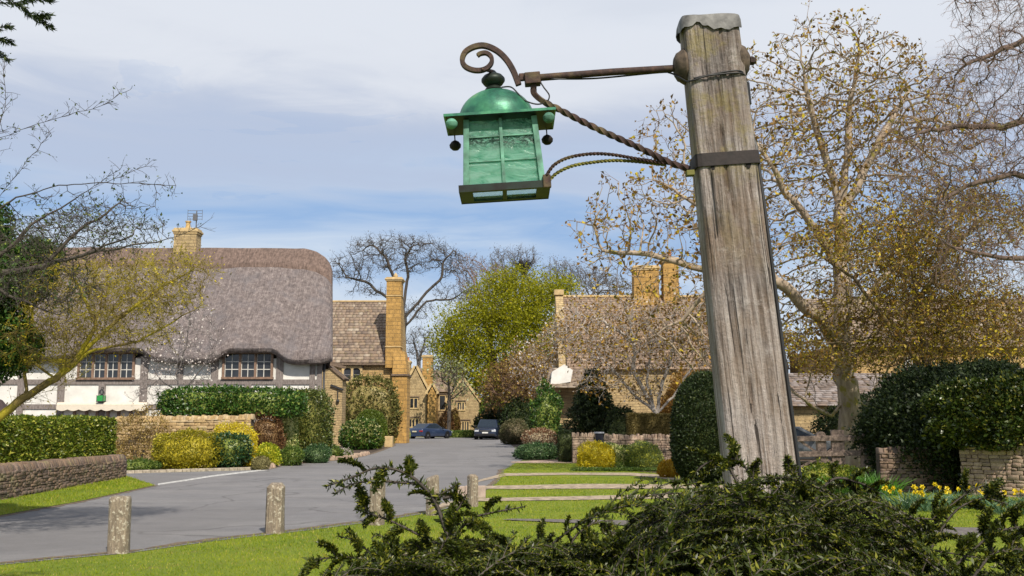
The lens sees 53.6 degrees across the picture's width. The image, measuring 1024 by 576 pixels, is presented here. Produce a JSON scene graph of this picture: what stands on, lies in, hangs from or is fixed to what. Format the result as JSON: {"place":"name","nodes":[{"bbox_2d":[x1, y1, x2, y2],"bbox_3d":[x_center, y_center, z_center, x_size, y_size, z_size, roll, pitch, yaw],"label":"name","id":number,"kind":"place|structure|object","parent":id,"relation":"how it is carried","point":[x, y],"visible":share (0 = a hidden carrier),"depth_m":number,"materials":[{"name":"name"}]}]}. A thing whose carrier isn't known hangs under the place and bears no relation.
{"place":"outdoors","nodes":[
{"label":"outdoors","id":0,"kind":"place"},
{"bbox_2d":[0,0,59,64],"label":"conifer branch","id":1,"kind":"object","parent":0,"point":[41,18],"visible":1,"depth_m":7.31,"materials":[{"name":"green plant"}]},
{"bbox_2d":[0,475,153,514],"bbox_3d":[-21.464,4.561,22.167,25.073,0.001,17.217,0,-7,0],"label":"verge","id":2,"kind":"structure","parent":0,"point":[45,503],"depth_m":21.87,"materials":[{"name":"plant"}]},
{"bbox_2d":[0,454,126,499],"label":"stone wall","id":3,"kind":"structure","parent":2,"relation":"on","point":[21,478],"depth_m":24.29,"materials":[{"name":"stone"}]},
{"bbox_2d":[0,437,522,564],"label":"road","id":4,"kind":"structure","parent":0,"point":[211,507],"depth_m":20.45,"materials":[{"name":"asphalt"}]},
{"bbox_2d":[0,200,65,384],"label":"ivy clad tree","id":5,"kind":"object","parent":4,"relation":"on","point":[13,368],"visible":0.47,"depth_m":15.43,"materials":[{"name":"green plant"}]},
{"bbox_2d":[0,485,157,516],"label":"verge edge","id":6,"kind":"object","parent":4,"relation":"on","point":[73,502],"visible":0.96,"depth_m":20.39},
{"bbox_2d":[0,237,231,422],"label":"mossy tree","id":7,"kind":"object","parent":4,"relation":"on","point":[65,369],"visible":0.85,"depth_m":15.43,"materials":[{"name":"green plant"}]},
{"bbox_2d":[158,469,268,484],"bbox_3d":[-8.844,5.783,31.392,0.631,0.001,10.404,-1,-8,5],"label":"road marking","id":8,"kind":"object","parent":4,"relation":"on","point":[211,476],"visible":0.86,"depth_m":30.35,"materials":[{"name":"paint"}]},
{"bbox_2d":[0,469,503,562],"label":"verge edge","id":9,"kind":"object","parent":4,"relation":"on","point":[500,471],"visible":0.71,"depth_m":14.18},
{"bbox_2d":[272,443,395,468],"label":"verge edge","id":10,"kind":"object","parent":4,"relation":"on","point":[369,454],"visible":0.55,"depth_m":55.53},
{"bbox_2d":[280,445,304,465],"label":"green plant","id":11,"kind":"object","parent":10,"relation":"on","point":[291,455],"visible":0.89,"depth_m":37.79,"materials":[{"name":"green plant"}]},
{"bbox_2d":[410,423,451,438],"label":"parked car","id":12,"kind":"object","parent":4,"relation":"on","point":[428,430],"visible":0.91,"depth_m":96.51,"materials":[{"name":"blue metal"}]},
{"bbox_2d":[449,429,473,437],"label":"hedge","id":13,"kind":"object","parent":4,"relation":"on","point":[461,433],"visible":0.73,"depth_m":102.50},
{"bbox_2d":[474,419,500,439],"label":"off road car","id":14,"kind":"object","parent":4,"relation":"on","point":[487,427],"visible":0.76,"depth_m":91.92,"materials":[{"name":"blue paint"}]},
{"bbox_2d":[475,340,552,417],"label":"brown budded tree","id":15,"kind":"object","parent":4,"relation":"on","point":[506,386],"visible":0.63,"depth_m":96.05,"materials":[{"name":"plant"}]},
{"bbox_2d":[159,445,386,469],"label":"soil bed","id":16,"kind":"object","parent":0,"point":[370,451],"visible":0.06,"depth_m":57.72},
{"bbox_2d":[110,403,173,461],"bbox_3d":[-13.373,5.350,36.552,2.322,2.349,1.417,0,-7,0],"label":"shrub","id":17,"kind":"object","parent":16,"relation":"on","point":[123,425],"visible":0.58,"depth_m":36.50,"materials":[{"name":"beige plant"}]},
{"bbox_2d":[126,456,162,469],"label":"ground plants","id":18,"kind":"object","parent":16,"relation":"on","point":[141,463],"visible":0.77,"depth_m":33.36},
{"bbox_2d":[0,221,332,447],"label":"thatched cottage","id":19,"kind":"structure","parent":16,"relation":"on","point":[272,312],"depth_m":47.40,"materials":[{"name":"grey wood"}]},
{"bbox_2d":[56,402,147,410],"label":"awning","id":20,"kind":"object","parent":19,"relation":"attached to","point":[96,406],"visible":0.93,"depth_m":46.30,"materials":[{"name":"beige fabric"}]},
{"bbox_2d":[73,409,131,447],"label":"garden door","id":21,"kind":"structure","parent":19,"relation":"in","point":[111,413],"depth_m":46.62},
{"bbox_2d":[76,353,135,379],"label":"window","id":22,"kind":"structure","parent":19,"relation":"in","point":[110,367],"depth_m":46.88,"materials":[{"name":"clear glass"}]},
{"bbox_2d":[221,353,273,378],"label":"window","id":23,"kind":"structure","parent":19,"relation":"in","point":[239,365],"depth_m":46.88,"materials":[{"name":"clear glass"}]},
{"bbox_2d":[124,300,228,415],"bbox_3d":[-13.155,3.555,39.883,3.962,6.669,3.078,0,-7,0],"label":"blossom tree","id":24,"kind":"object","parent":16,"relation":"on","point":[191,382],"visible":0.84,"depth_m":39.87,"materials":[{"name":"grey plant"}]},
{"bbox_2d":[115,414,255,466],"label":"stone wall","id":25,"kind":"structure","parent":16,"relation":"on","point":[206,422],"depth_m":37.28,"materials":[{"name":"stone"}]},
{"bbox_2d":[148,427,224,469],"bbox_3d":[-11.120,5.554,34.926,2.759,1.595,2.387,0,-7,0],"label":"golden shrub","id":26,"kind":"object","parent":16,"relation":"on","point":[182,449],"visible":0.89,"depth_m":34.27,"materials":[{"name":"yellow plant"}]},
{"bbox_2d":[208,430,255,467],"bbox_3d":[-9.811,5.658,35.185,1.779,1.450,1.510,0,-7,0],"label":"blue green shrub","id":27,"kind":"object","parent":16,"relation":"on","point":[236,453],"visible":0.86,"depth_m":34.82,"materials":[{"name":"green plant"}]},
{"bbox_2d":[155,382,311,418],"bbox_3d":[-10.824,4.378,39.197,6.126,1.470,2.075,0,-7,0],"label":"ivy hedge","id":28,"kind":"object","parent":16,"relation":"on","point":[214,399],"visible":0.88,"depth_m":38.56,"materials":[{"name":"plant"}]},
{"bbox_2d":[213,419,259,466],"bbox_3d":[-9.905,5.556,35.986,1.897,1.804,1.559,0,-7,0],"label":"yellow shrub","id":29,"kind":"object","parent":16,"relation":"on","point":[246,430],"visible":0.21,"depth_m":35.90,"materials":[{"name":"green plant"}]},
{"bbox_2d":[251,411,286,455],"bbox_3d":[-9.353,5.706,38.595,1.662,2.190,1.424,0,-7,0],"label":"red shrub","id":30,"kind":"object","parent":16,"relation":"on","point":[269,430],"visible":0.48,"depth_m":38.27,"materials":[{"name":"brown plant"}]},
{"bbox_2d":[256,442,282,465],"bbox_3d":[-8.831,6.069,36.753,1.068,1.002,0.866,0,-7,0],"label":"euphorbia","id":31,"kind":"object","parent":16,"relation":"on","point":[271,450],"visible":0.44,"depth_m":36.58,"materials":[{"name":"yellow plant"}]},
{"bbox_2d":[276,413,299,447],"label":"green shrub","id":32,"kind":"object","parent":16,"relation":"on","point":[290,426],"visible":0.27,"depth_m":39.60,"materials":[{"name":"green plant"}]},
{"bbox_2d":[286,385,337,456],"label":"ivy hedge","id":33,"kind":"object","parent":16,"relation":"on","point":[315,425],"visible":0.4,"depth_m":41.25,"materials":[{"name":"green plant"}]},
{"bbox_2d":[303,442,333,462],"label":"green plant","id":34,"kind":"object","parent":16,"relation":"on","point":[320,453],"visible":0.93,"depth_m":40.17,"materials":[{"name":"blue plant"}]},
{"bbox_2d":[268,451,369,468],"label":"rock edging","id":35,"kind":"object","parent":16,"relation":"on","point":[355,455],"visible":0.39,"depth_m":44.82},
{"bbox_2d":[322,363,348,445],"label":"stone pier","id":36,"kind":"structure","parent":16,"relation":"on","point":[335,382],"depth_m":69.70,"materials":[{"name":"beige stone"}]},
{"bbox_2d":[338,417,381,449],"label":"laurel shrub","id":37,"kind":"object","parent":16,"relation":"on","point":[366,433],"visible":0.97,"depth_m":58.77,"materials":[{"name":"green plant"}]},
{"bbox_2d":[357,408,387,435],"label":"topiary dome","id":38,"kind":"structure","parent":16,"relation":"on","point":[378,417],"depth_m":71.01,"materials":[{"name":"green plant"}]},
{"bbox_2d":[345,371,403,443],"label":"climbing shrub","id":39,"kind":"object","parent":16,"relation":"on","point":[365,397],"visible":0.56,"depth_m":75.57,"materials":[{"name":"green plant"}]},
{"bbox_2d":[0,461,1023,575],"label":"lawn","id":40,"kind":"structure","parent":0,"point":[54,564],"depth_m":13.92,"materials":[{"name":"plant"}]},
{"bbox_2d":[107,495,131,553],"bbox_3d":[-4.973,3.022,12.845,0.264,0.759,0.261,1,-8,-9],"label":"bollard","id":41,"kind":"object","parent":40,"relation":"on","point":[119,526],"visible":0.91,"depth_m":12.74,"materials":[{"name":"stone"}]},
{"bbox_2d":[265,482,284,533],"bbox_3d":[-3.525,3.302,15.100,0.260,0.793,0.262,0,-7,0],"label":"bollard","id":42,"kind":"object","parent":40,"relation":"on","point":[275,511],"visible":0.94,"depth_m":15.00,"materials":[{"name":"stone"}]},
{"bbox_2d":[369,477,385,525],"bbox_3d":[-2.177,3.448,16.345,0.233,0.828,0.225,-3,-8,22],"label":"bollard","id":43,"kind":"object","parent":40,"relation":"on","point":[375,500],"visible":0.39,"depth_m":16.24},
{"bbox_2d":[426,475,438,515],"bbox_3d":[-1.410,3.704,18.009,0.204,0.754,0.204,-6,-10,39],"label":"bollard","id":44,"kind":"object","parent":40,"relation":"on","point":[432,481],"visible":0.59,"depth_m":17.95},
{"bbox_2d":[458,486,485,497],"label":"stone block","id":45,"kind":"structure","parent":40,"relation":"on","point":[481,491],"depth_m":21.89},
{"bbox_2d":[467,474,477,506],"bbox_3d":[-0.769,3.977,19.803,0.193,0.680,0.189,5,-9,-32],"label":"bollard","id":46,"kind":"object","parent":40,"relation":"on","point":[472,488],"visible":0.82,"depth_m":19.73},
{"bbox_2d":[572,432,594,462],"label":"stone wall","id":47,"kind":"structure","parent":40,"relation":"on","point":[577,440],"depth_m":40.37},
{"bbox_2d":[576,439,615,467],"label":"yellow shrub","id":48,"kind":"object","parent":40,"relation":"on","point":[596,454],"visible":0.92,"depth_m":35.11,"materials":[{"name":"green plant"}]},
{"bbox_2d":[600,441,628,467],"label":"variegated shrub","id":49,"kind":"object","parent":40,"relation":"on","point":[620,459],"visible":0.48,"depth_m":35.58,"materials":[{"name":"green plant"}]},
{"bbox_2d":[460,13,801,493],"bbox_3d":[0.573,0.514,4.463,1.626,3.544,0.220,0,-7,0],"label":"lamp post","id":50,"kind":"object","parent":40,"relation":"on","point":[713,61],"visible":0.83,"depth_m":4.49,"materials":[{"name":"brown wood"}]},
{"bbox_2d":[443,68,555,203],"bbox_3d":[-0.055,-0.716,4.688,0.506,0.616,0.328,0,-7,0],"label":"lantern","id":51,"kind":"object","parent":50,"relation":"hanging from","point":[496,125],"visible":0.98,"depth_m":4.57,"materials":[{"name":"green metal"}]},
{"bbox_2d":[297,431,1023,575],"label":"evergreen shrub","id":52,"kind":"object","parent":40,"relation":"on","point":[793,529],"visible":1,"depth_m":2.53,"materials":[{"name":"green plant"}]},
{"bbox_2d":[510,441,815,472],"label":"soil bed","id":53,"kind":"object","parent":40,"relation":"on","point":[516,445],"visible":0.16,"depth_m":42.95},
{"bbox_2d":[498,418,528,444],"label":"round shrub","id":54,"kind":"object","parent":53,"relation":"on","point":[512,431],"visible":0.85,"depth_m":72.71,"materials":[{"name":"green plant"}]},
{"bbox_2d":[511,440,557,459],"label":"green plant","id":55,"kind":"object","parent":53,"relation":"on","point":[535,450],"visible":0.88,"depth_m":43.96,"materials":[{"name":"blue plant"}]},
{"bbox_2d":[521,426,557,445],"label":"red shrub","id":56,"kind":"object","parent":53,"relation":"on","point":[538,434],"visible":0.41,"depth_m":49.00,"materials":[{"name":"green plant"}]},
{"bbox_2d":[503,317,585,396],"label":"blossom tree","id":57,"kind":"object","parent":53,"relation":"on","point":[533,376],"visible":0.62,"depth_m":61.72,"materials":[{"name":"beige plant"}]},
{"bbox_2d":[528,377,564,433],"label":"ivy column","id":58,"kind":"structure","parent":53,"relation":"on","point":[547,408],"depth_m":51.25,"materials":[{"name":"green plant"}]},
{"bbox_2d":[553,368,615,446],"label":"dark fir","id":59,"kind":"object","parent":53,"relation":"on","point":[588,414],"visible":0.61,"depth_m":45.20,"materials":[{"name":"green plant"}]},
{"bbox_2d":[568,463,656,471],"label":"ground plants","id":60,"kind":"object","parent":53,"relation":"on","point":[623,468],"visible":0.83,"depth_m":33.75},
{"bbox_2d":[600,403,635,437],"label":"dark shrub","id":61,"kind":"object","parent":53,"relation":"on","point":[617,423],"visible":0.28,"depth_m":43.16,"materials":[{"name":"green plant"}]},
{"bbox_2d":[536,284,710,413],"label":"white barked tree","id":62,"kind":"object","parent":53,"relation":"on","point":[635,355],"visible":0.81,"depth_m":42.68,"materials":[{"name":"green plant"}]},
{"bbox_2d":[603,433,670,459],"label":"stone wall","id":63,"kind":"structure","parent":53,"relation":"on","point":[661,441],"depth_m":37.40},
{"bbox_2d":[624,440,664,467],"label":"pale shrub","id":64,"kind":"object","parent":53,"relation":"on","point":[645,454],"visible":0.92,"depth_m":35.26,"materials":[{"name":"green plant"}]},
{"bbox_2d":[625,412,671,435],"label":"beech hedge","id":65,"kind":"object","parent":53,"relation":"on","point":[639,423],"visible":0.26,"depth_m":39.82,"materials":[{"name":"plant"}]},
{"bbox_2d":[656,459,678,476],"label":"amber shrub","id":66,"kind":"object","parent":53,"relation":"on","point":[665,468],"visible":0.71,"depth_m":29.86,"materials":[{"name":"orange plant"}]},
{"bbox_2d":[659,367,698,413],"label":"copper shrub","id":67,"kind":"object","parent":53,"relation":"on","point":[667,408],"visible":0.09,"depth_m":46.51,"materials":[{"name":"brown plant"}]},
{"bbox_2d":[796,426,830,462],"bbox_3d":[10.985,6.082,39.039,4.695,1.474,2.330,-3,-8,20],"label":"parked car","id":68,"kind":"object","parent":53,"relation":"on","point":[801,431],"visible":0.04,"depth_m":38.04,"materials":[{"name":"silver metal"}]},
{"bbox_2d":[805,386,877,435],"bbox_3d":[13.626,5.378,39.468,4.066,3.182,3.443,0,-7,0],"label":"dark shrub","id":69,"kind":"object","parent":53,"relation":"on","point":[831,423],"visible":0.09,"depth_m":39.61,"materials":[{"name":"green plant"}]},
{"bbox_2d":[788,373,936,432],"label":"outbuilding","id":70,"kind":"structure","parent":53,"relation":"on","point":[824,394],"depth_m":46.66,"materials":[{"name":"grey stone"}]},
{"bbox_2d":[668,370,722,482],"bbox_3d":[5.314,3.795,27.723,2.052,3.150,1.774,0,-7,0],"label":"yew","id":71,"kind":"object","parent":40,"relation":"on","point":[693,419],"visible":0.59,"depth_m":27.21,"materials":[{"name":"green plant"}]},
{"bbox_2d":[561,0,1005,466],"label":"bronze budded tree","id":72,"kind":"object","parent":40,"relation":"on","point":[848,393],"visible":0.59,"depth_m":32.52,"materials":[{"name":"beige plant"}]},
{"bbox_2d":[801,457,866,488],"bbox_3d":[7.429,4.442,24.044,1.818,0.886,1.536,0,-7,0],"label":"gate shrub","id":73,"kind":"object","parent":40,"relation":"on","point":[819,469],"visible":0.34,"depth_m":23.67,"materials":[{"name":"green plant"}]},
{"bbox_2d":[797,430,876,482],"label":"wooden gate","id":74,"kind":"structure","parent":40,"relation":"on","point":[837,451],"depth_m":25.67,"materials":[{"name":"grey wood"}]},
{"bbox_2d":[855,470,916,495],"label":"green tuft","id":75,"kind":"object","parent":40,"relation":"on","point":[896,485],"visible":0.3,"depth_m":22.61,"materials":[{"name":"green plant"}]},
{"bbox_2d":[776,170,1023,383],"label":"lichened tree","id":76,"kind":"object","parent":40,"relation":"on","point":[922,345],"visible":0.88,"depth_m":28.76,"materials":[{"name":"brown plant"}]},
{"bbox_2d":[878,484,944,509],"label":"daffodils","id":77,"kind":"object","parent":40,"relation":"on","point":[904,505],"visible":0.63,"depth_m":19.04,"materials":[{"name":"green plant"}]},
{"bbox_2d":[876,446,954,492],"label":"stone wall","id":78,"kind":"structure","parent":40,"relation":"on","point":[889,464],"depth_m":23.89,"materials":[{"name":"stone"}]},
{"bbox_2d":[894,486,960,511],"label":"daffodils","id":79,"kind":"object","parent":40,"relation":"on","point":[922,494],"visible":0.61,"depth_m":18.81,"materials":[{"name":"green plant"}]},
{"bbox_2d":[844,351,1023,491],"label":"evergreen hedge","id":80,"kind":"object","parent":40,"relation":"on","point":[892,415],"visible":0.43,"depth_m":24.68,"materials":[{"name":"green plant"}]},
{"bbox_2d":[869,0,1023,342],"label":"bare tree","id":81,"kind":"object","parent":40,"relation":"on","point":[996,126],"visible":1,"depth_m":21.57,"materials":[{"name":"plant"}]},
{"bbox_2d":[928,482,985,508],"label":"daffodils","id":82,"kind":"object","parent":40,"relation":"on","point":[939,487],"visible":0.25,"depth_m":19.46,"materials":[{"name":"yellow plant"}]},
{"bbox_2d":[959,437,1023,497],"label":"stone wall","id":83,"kind":"structure","parent":40,"relation":"on","point":[984,465],"depth_m":22.54,"materials":[{"name":"stone"}]},
{"bbox_2d":[917,365,1023,452],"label":"evergreen hedge","id":84,"kind":"object","parent":83,"relation":"on","point":[990,409],"visible":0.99,"depth_m":22.51,"materials":[{"name":"green plant"}]},
{"bbox_2d":[974,489,1023,514],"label":"daffodils","id":85,"kind":"object","parent":40,"relation":"on","point":[997,509],"visible":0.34,"depth_m":18.25,"materials":[{"name":"green plant"}]},
{"bbox_2d":[0,0,1023,394],"label":"sky","id":86,"kind":"structure","parent":0,"point":[315,125],"materials":[{"name":"blue"}]},
{"bbox_2d":[478,473,680,481],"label":"path","id":87,"kind":"structure","parent":0,"point":[632,474],"depth_m":31.45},
{"bbox_2d":[486,484,722,488],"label":"path","id":88,"kind":"structure","parent":0,"point":[568,486],"depth_m":25.66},
{"bbox_2d":[439,494,838,506],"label":"path","id":89,"kind":"structure","parent":0,"point":[553,498],"depth_m":21.67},
{"bbox_2d":[502,519,1011,534],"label":"path","id":90,"kind":"structure","parent":0,"point":[961,530],"depth_m":16.35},
{"label":"ground","id":91,"kind":"structure","parent":0,"visible":0},
{"bbox_2d":[0,413,117,462],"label":"clipped hedge","id":92,"kind":"object","parent":91,"relation":"on","point":[27,437],"visible":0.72,"depth_m":25.78,"materials":[{"name":"plant"}]},
{"bbox_2d":[0,53,214,315],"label":"twiggy tree","id":93,"kind":"object","parent":91,"relation":"on","point":[46,264],"visible":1,"depth_m":13.22,"materials":[{"name":"brown plant"}]},
{"bbox_2d":[126,467,251,472],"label":"kerb","id":94,"kind":"structure","parent":91,"relation":"on","point":[191,470],"depth_m":33.45,"materials":[{"name":"stone"}]},
{"bbox_2d":[251,455,270,469],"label":"bush","id":95,"kind":"object","parent":91,"relation":"on","point":[259,462],"visible":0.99,"depth_m":34.55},
{"bbox_2d":[331,273,411,442],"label":"stone house","id":96,"kind":"structure","parent":91,"relation":"on","point":[369,336],"depth_m":78.17,"materials":[{"name":"stone"}]},
{"bbox_2d":[341,365,362,382],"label":"window","id":97,"kind":"structure","parent":96,"relation":"in","point":[350,370],"depth_m":77.77,"materials":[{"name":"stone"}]},
{"bbox_2d":[329,229,477,335],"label":"umbrella tree","id":98,"kind":"object","parent":91,"relation":"on","point":[407,271],"visible":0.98,"depth_m":136.02,"materials":[{"name":"brown plant"}]},
{"bbox_2d":[406,324,435,367],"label":"bare tree","id":99,"kind":"object","parent":91,"relation":"on","point":[418,358],"visible":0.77,"depth_m":139.76,"materials":[{"name":"grey plant"}]},
{"bbox_2d":[408,355,481,436],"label":"gabled house","id":100,"kind":"structure","parent":91,"relation":"on","point":[428,400],"depth_m":110.98,"materials":[{"name":"stone"}]},
{"bbox_2d":[438,410,454,436],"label":"shrub","id":101,"kind":"object","parent":91,"relation":"on","point":[443,419],"visible":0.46,"depth_m":107.70,"materials":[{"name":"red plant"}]},
{"bbox_2d":[422,347,476,429],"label":"pale leaved tree","id":102,"kind":"object","parent":91,"relation":"on","point":[454,381],"visible":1,"depth_m":105.15,"materials":[{"name":"green plant"}]},
{"bbox_2d":[451,249,511,395],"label":"bare tree","id":103,"kind":"object","parent":91,"relation":"on","point":[471,273],"visible":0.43,"depth_m":145.91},
{"bbox_2d":[471,407,506,437],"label":"evergreen shrub","id":104,"kind":"object","parent":91,"relation":"on","point":[489,415],"visible":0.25,"depth_m":99.47,"materials":[{"name":"green plant"}]},
{"bbox_2d":[415,256,585,407],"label":"lime green tree","id":105,"kind":"object","parent":91,"relation":"on","point":[509,315],"visible":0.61,"depth_m":116.06,"materials":[{"name":"green plant"}]},
{"bbox_2d":[485,245,542,358],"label":"bare tree","id":106,"kind":"object","parent":91,"relation":"on","point":[533,261],"visible":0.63,"depth_m":151.15,"materials":[{"name":"grey plant"}]},
{"bbox_2d":[498,396,535,432],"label":"evergreen shrub","id":107,"kind":"object","parent":91,"relation":"on","point":[520,409],"visible":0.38,"depth_m":93.25,"materials":[{"name":"green plant"}]},
{"bbox_2d":[556,429,572,461],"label":"topiary column","id":108,"kind":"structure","parent":91,"relation":"on","point":[564,446],"depth_m":41.30,"materials":[{"name":"green plant"}]},
{"bbox_2d":[538,255,631,294],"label":"bare tree","id":109,"kind":"object","parent":91,"relation":"on","point":[599,278],"visible":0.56,"depth_m":140.12,"materials":[{"name":"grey plant"}]},
{"bbox_2d":[547,252,789,426],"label":"stone house","id":110,"kind":"structure","parent":91,"relation":"on","point":[562,380],"depth_m":61.40,"materials":[{"name":"stone"}]},
{"bbox_2d":[803,233,974,297],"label":"bare tree","id":111,"kind":"object","parent":91,"relation":"on","point":[875,273],"visible":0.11,"depth_m":91.06,"materials":[{"name":"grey plant"}]},
{"bbox_2d":[789,298,1023,372],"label":"stone house","id":112,"kind":"structure","parent":91,"relation":"on","point":[792,370],"depth_m":55.35,"materials":[{"name":"stone"}]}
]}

